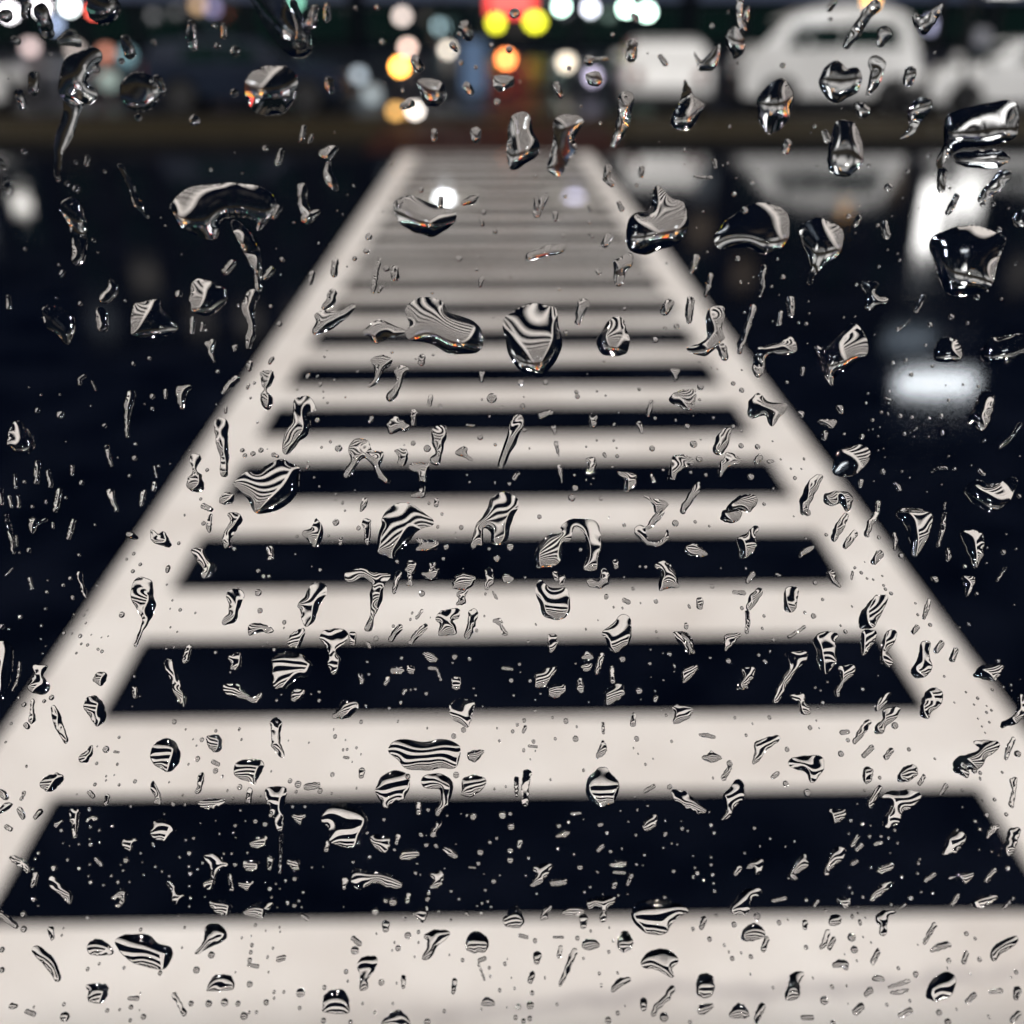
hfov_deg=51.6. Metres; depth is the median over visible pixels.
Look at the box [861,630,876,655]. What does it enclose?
raindrop
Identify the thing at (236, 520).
raindrop
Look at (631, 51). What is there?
raindrop
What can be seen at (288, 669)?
raindrop
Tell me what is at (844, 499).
raindrop
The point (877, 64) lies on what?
raindrop
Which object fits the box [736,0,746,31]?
raindrop
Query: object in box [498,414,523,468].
raindrop
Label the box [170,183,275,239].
raindrop
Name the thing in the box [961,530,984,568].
raindrop
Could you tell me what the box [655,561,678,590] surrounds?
raindrop
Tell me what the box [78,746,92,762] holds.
raindrop
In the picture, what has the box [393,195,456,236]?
raindrop
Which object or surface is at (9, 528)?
raindrop
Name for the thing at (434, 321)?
raindrop
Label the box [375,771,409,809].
raindrop
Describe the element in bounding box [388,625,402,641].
raindrop
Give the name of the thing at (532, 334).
raindrop
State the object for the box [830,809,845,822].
raindrop
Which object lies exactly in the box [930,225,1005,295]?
raindrop
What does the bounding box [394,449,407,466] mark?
raindrop
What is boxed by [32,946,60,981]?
raindrop
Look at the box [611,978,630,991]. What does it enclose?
raindrop
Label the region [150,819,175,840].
raindrop
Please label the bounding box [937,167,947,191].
raindrop
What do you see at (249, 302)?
raindrop
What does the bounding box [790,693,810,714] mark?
raindrop
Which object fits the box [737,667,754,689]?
raindrop
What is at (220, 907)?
raindrop
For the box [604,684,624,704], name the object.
raindrop
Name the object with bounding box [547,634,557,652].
raindrop
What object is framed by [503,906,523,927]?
raindrop
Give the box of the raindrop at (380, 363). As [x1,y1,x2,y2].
[368,355,391,386]
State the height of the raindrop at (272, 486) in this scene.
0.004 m
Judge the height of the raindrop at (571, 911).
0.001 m
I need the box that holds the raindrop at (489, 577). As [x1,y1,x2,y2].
[484,568,493,589]
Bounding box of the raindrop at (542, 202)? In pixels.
[533,191,548,217]
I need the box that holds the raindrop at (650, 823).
[643,815,657,830]
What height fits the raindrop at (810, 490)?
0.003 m
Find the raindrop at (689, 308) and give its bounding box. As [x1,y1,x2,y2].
[685,296,694,323]
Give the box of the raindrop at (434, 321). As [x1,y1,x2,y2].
[405,297,482,353]
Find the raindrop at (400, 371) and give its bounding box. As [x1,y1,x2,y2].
[386,365,407,401]
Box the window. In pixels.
[0,0,1023,1023]
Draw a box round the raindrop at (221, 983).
[206,975,233,990]
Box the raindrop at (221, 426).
[214,418,228,476]
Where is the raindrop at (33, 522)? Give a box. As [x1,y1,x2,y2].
[28,517,46,533]
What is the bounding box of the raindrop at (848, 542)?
[843,530,857,548]
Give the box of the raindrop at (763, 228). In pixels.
[714,203,789,253]
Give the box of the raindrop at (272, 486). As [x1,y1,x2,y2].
[233,459,299,513]
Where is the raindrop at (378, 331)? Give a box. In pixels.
[363,319,404,342]
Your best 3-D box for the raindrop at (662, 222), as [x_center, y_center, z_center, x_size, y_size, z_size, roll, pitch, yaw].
[0.010,-0.021,0.074,0.004,0.005,0.002,0,25,-1]
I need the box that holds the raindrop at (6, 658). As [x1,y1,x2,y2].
[0,641,12,699]
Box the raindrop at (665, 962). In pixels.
[641,949,678,977]
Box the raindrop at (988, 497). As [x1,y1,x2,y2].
[965,478,1017,510]
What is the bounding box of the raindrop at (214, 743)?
[206,735,221,751]
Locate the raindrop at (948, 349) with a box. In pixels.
[934,337,962,361]
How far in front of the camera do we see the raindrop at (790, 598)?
0.08 m
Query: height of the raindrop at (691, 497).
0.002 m
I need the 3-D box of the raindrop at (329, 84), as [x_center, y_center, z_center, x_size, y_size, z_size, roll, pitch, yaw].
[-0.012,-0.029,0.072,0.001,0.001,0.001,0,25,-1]
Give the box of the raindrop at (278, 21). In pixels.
[250,0,311,57]
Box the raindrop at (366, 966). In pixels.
[357,956,377,990]
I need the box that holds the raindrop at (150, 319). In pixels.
[130,299,176,338]
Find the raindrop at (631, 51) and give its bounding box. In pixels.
[625,38,637,61]
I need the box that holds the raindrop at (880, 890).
[870,882,892,900]
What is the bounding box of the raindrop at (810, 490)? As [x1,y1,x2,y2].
[799,474,822,514]
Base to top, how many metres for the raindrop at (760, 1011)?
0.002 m
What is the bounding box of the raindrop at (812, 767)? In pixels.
[788,756,823,782]
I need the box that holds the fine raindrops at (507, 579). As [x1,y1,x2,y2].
[0,0,1021,1023]
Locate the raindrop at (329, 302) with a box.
[321,289,336,309]
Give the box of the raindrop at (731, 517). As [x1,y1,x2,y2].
[720,509,741,522]
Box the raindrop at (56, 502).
[52,488,61,512]
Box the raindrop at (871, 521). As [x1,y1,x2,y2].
[864,511,878,536]
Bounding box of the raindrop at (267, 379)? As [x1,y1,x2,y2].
[260,370,273,409]
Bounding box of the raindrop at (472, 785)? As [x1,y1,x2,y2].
[461,775,485,796]
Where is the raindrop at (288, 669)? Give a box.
[271,652,311,688]
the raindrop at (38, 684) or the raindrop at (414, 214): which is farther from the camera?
the raindrop at (38, 684)
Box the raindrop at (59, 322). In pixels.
[42,306,74,344]
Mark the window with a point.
(165, 153)
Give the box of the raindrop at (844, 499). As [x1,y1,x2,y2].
[824,491,852,511]
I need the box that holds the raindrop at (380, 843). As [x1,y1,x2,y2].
[370,835,389,852]
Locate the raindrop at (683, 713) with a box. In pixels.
[672,704,692,723]
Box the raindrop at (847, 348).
[815,323,868,385]
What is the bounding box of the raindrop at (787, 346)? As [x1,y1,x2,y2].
[752,337,796,377]
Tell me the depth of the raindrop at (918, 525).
0.08 m
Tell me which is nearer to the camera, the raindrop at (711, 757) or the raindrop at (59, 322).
the raindrop at (59, 322)
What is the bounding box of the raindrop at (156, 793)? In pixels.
[150,781,161,804]
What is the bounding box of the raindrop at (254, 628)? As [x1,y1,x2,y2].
[248,623,273,635]
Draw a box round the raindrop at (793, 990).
[785,972,803,1000]
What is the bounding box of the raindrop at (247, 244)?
[231,220,261,291]
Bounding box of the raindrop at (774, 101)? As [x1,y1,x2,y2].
[757,78,792,133]
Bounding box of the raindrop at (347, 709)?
[332,700,358,718]
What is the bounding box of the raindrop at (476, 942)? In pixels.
[465,932,488,952]
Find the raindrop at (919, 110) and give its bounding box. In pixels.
[900,98,931,138]
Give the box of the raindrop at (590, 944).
[582,939,599,949]
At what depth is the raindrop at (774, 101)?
0.07 m
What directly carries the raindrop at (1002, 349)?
attached to the window
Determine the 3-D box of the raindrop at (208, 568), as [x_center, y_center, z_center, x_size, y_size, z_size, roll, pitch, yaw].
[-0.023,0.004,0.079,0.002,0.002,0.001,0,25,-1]
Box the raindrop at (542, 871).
[530,864,551,886]
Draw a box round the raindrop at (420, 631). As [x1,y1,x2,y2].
[408,624,427,644]
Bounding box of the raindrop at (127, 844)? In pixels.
[122,839,136,850]
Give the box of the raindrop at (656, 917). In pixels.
[631,900,687,934]
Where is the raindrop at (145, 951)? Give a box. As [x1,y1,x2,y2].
[115,934,172,969]
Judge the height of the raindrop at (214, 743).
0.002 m
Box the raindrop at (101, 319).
[96,307,107,331]
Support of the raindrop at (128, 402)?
attached to the window
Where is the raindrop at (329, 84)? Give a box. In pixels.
[324,77,333,93]
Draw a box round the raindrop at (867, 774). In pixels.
[863,767,873,783]
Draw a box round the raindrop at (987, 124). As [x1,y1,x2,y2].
[937,100,1018,168]
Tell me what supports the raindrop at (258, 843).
attached to the window
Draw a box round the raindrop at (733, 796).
[722,780,743,820]
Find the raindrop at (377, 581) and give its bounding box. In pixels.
[345,568,390,631]
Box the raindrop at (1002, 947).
[990,936,1017,960]
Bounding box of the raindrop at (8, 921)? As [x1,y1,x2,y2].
[0,911,17,928]
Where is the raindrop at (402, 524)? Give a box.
[377,503,433,558]
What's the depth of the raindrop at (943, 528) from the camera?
0.08 m
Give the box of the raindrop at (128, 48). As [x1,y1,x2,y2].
[120,36,135,59]
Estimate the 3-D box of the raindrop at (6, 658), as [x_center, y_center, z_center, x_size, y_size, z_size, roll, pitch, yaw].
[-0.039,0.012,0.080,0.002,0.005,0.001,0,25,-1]
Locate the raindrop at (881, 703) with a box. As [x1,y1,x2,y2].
[875,693,890,711]
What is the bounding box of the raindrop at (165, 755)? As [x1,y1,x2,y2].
[150,739,179,771]
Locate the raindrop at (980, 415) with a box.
[968,391,993,430]
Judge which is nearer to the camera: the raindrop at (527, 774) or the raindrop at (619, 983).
the raindrop at (527, 774)
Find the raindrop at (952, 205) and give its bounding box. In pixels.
[946,193,959,214]
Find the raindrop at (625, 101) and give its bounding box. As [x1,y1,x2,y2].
[610,91,633,147]
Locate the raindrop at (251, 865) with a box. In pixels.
[243,860,258,871]
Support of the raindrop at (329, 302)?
attached to the window
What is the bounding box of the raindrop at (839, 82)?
[819,60,861,103]
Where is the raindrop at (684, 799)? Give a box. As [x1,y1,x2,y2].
[672,790,705,813]
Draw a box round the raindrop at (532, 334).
[503,303,561,376]
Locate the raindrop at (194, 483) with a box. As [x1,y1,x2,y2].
[186,454,203,491]
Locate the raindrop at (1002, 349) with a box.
[981,333,1023,363]
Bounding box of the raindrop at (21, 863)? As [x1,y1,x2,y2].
[9,856,28,873]
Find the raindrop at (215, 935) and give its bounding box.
[195,925,226,953]
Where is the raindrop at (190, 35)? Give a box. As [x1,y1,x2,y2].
[185,20,196,50]
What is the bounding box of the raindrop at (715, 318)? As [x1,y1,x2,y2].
[687,306,724,355]
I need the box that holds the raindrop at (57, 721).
[51,706,67,743]
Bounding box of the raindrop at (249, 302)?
[241,289,258,348]
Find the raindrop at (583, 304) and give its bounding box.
[574,298,589,324]
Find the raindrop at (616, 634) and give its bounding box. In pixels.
[602,615,631,652]
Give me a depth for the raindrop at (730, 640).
0.08 m
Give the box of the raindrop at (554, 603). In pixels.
[536,580,569,619]
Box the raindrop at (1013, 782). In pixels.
[1009,778,1016,807]
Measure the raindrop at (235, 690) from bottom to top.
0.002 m
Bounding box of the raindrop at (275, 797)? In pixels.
[264,787,286,831]
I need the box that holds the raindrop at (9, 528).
[5,514,14,553]
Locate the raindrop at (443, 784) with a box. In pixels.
[421,774,452,816]
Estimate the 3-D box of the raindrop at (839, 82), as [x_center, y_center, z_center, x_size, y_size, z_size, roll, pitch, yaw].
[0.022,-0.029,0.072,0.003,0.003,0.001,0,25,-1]
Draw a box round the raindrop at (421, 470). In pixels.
[409,463,429,482]
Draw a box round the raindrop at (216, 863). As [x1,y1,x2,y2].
[203,853,227,889]
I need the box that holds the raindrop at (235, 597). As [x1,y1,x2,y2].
[222,589,243,624]
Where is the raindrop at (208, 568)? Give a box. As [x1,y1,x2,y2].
[191,548,215,578]
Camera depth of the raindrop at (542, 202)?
0.07 m
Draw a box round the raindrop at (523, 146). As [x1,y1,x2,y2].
[506,112,539,169]
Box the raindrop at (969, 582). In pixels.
[962,576,975,596]
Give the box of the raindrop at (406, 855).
[400,849,418,860]
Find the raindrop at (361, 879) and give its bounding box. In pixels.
[351,868,401,889]
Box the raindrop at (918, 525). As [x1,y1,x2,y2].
[897,508,932,556]
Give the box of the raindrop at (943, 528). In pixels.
[937,512,946,547]
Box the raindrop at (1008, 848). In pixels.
[999,828,1020,857]
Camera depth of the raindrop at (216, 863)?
0.08 m
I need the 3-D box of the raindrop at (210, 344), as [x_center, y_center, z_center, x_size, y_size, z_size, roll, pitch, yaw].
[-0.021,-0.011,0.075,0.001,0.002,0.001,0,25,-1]
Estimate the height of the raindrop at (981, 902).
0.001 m
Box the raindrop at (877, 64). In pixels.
[867,55,885,95]
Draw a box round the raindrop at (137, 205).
[118,164,148,218]
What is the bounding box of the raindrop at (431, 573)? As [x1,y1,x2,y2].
[422,562,438,580]
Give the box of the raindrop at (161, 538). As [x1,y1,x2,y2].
[150,530,170,547]
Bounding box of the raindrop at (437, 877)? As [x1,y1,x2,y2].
[430,871,443,888]
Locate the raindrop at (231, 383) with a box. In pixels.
[221,376,239,393]
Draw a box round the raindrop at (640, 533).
[634,525,668,546]
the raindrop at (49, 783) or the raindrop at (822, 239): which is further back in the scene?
the raindrop at (49, 783)
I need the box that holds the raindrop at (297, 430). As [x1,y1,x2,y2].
[282,396,315,454]
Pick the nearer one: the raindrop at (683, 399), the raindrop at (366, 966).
the raindrop at (683, 399)
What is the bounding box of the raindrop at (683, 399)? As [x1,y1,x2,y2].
[669,389,695,410]
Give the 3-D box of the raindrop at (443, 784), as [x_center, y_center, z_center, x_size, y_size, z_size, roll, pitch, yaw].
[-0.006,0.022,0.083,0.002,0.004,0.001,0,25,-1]
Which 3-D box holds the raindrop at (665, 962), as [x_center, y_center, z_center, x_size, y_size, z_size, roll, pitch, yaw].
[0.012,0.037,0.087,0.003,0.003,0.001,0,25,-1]
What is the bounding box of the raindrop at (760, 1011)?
[754,1003,765,1023]
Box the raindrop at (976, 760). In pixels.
[953,740,999,769]
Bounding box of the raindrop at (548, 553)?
[535,519,601,570]
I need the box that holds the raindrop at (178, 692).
[164,659,185,706]
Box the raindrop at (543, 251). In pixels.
[526,244,565,260]
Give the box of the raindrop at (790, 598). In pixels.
[784,587,798,612]
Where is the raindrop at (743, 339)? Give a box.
[737,304,756,353]
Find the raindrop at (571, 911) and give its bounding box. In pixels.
[561,907,583,915]
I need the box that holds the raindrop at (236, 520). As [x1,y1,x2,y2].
[222,512,242,548]
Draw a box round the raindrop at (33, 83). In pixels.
[28,71,38,95]
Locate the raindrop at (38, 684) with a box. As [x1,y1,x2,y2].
[27,665,49,694]
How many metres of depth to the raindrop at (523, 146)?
0.07 m
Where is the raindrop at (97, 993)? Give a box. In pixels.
[86,984,107,1003]
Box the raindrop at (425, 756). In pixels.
[388,740,460,770]
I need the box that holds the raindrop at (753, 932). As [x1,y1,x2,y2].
[741,924,764,941]
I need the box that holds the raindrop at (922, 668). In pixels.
[911,641,931,677]
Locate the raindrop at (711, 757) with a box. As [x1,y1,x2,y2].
[702,751,721,762]
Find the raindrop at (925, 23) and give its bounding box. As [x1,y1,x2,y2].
[913,4,942,35]
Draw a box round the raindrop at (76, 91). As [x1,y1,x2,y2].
[54,47,101,178]
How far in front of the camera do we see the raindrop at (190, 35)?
0.07 m
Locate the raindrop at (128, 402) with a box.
[123,390,134,437]
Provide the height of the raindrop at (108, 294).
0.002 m
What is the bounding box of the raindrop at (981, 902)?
[972,895,997,908]
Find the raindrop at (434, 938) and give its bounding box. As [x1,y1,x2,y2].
[422,930,449,959]
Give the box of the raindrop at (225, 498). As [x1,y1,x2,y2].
[219,492,233,504]
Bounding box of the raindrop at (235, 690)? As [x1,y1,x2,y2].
[223,684,261,702]
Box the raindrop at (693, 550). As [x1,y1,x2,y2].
[685,544,707,557]
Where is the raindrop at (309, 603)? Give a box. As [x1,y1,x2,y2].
[297,582,326,626]
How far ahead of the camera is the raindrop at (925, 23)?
0.07 m
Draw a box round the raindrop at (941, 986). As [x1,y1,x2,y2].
[926,972,955,1001]
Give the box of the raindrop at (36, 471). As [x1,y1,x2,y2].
[33,460,40,484]
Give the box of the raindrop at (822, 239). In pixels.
[799,217,843,284]
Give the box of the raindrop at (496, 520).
[471,492,518,548]
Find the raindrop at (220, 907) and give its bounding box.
[209,900,231,915]
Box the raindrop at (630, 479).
[617,472,637,491]
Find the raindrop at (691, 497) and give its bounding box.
[680,482,699,513]
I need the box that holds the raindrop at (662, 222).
[626,185,688,254]
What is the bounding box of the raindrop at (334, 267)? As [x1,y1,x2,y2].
[330,258,338,277]
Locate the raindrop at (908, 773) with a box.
[898,765,917,781]
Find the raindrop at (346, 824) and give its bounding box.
[321,803,367,847]
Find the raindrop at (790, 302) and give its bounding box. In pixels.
[786,296,794,317]
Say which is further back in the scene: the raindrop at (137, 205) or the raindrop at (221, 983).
the raindrop at (221, 983)
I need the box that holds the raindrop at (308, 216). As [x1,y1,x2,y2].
[297,183,319,223]
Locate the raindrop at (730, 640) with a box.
[724,633,740,650]
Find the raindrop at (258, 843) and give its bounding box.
[250,836,266,848]
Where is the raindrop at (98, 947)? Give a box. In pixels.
[87,939,112,955]
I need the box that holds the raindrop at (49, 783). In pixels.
[40,773,62,791]
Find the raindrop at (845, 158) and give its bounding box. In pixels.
[827,120,863,176]
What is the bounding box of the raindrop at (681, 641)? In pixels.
[673,631,693,653]
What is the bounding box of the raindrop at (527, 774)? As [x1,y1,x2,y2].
[521,770,531,806]
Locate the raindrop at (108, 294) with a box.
[99,279,117,303]
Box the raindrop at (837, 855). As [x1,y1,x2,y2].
[825,847,845,875]
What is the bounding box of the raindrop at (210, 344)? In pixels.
[204,339,214,361]
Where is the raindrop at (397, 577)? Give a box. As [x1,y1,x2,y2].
[392,571,401,593]
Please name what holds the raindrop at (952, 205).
attached to the window
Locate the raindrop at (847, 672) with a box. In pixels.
[835,665,855,696]

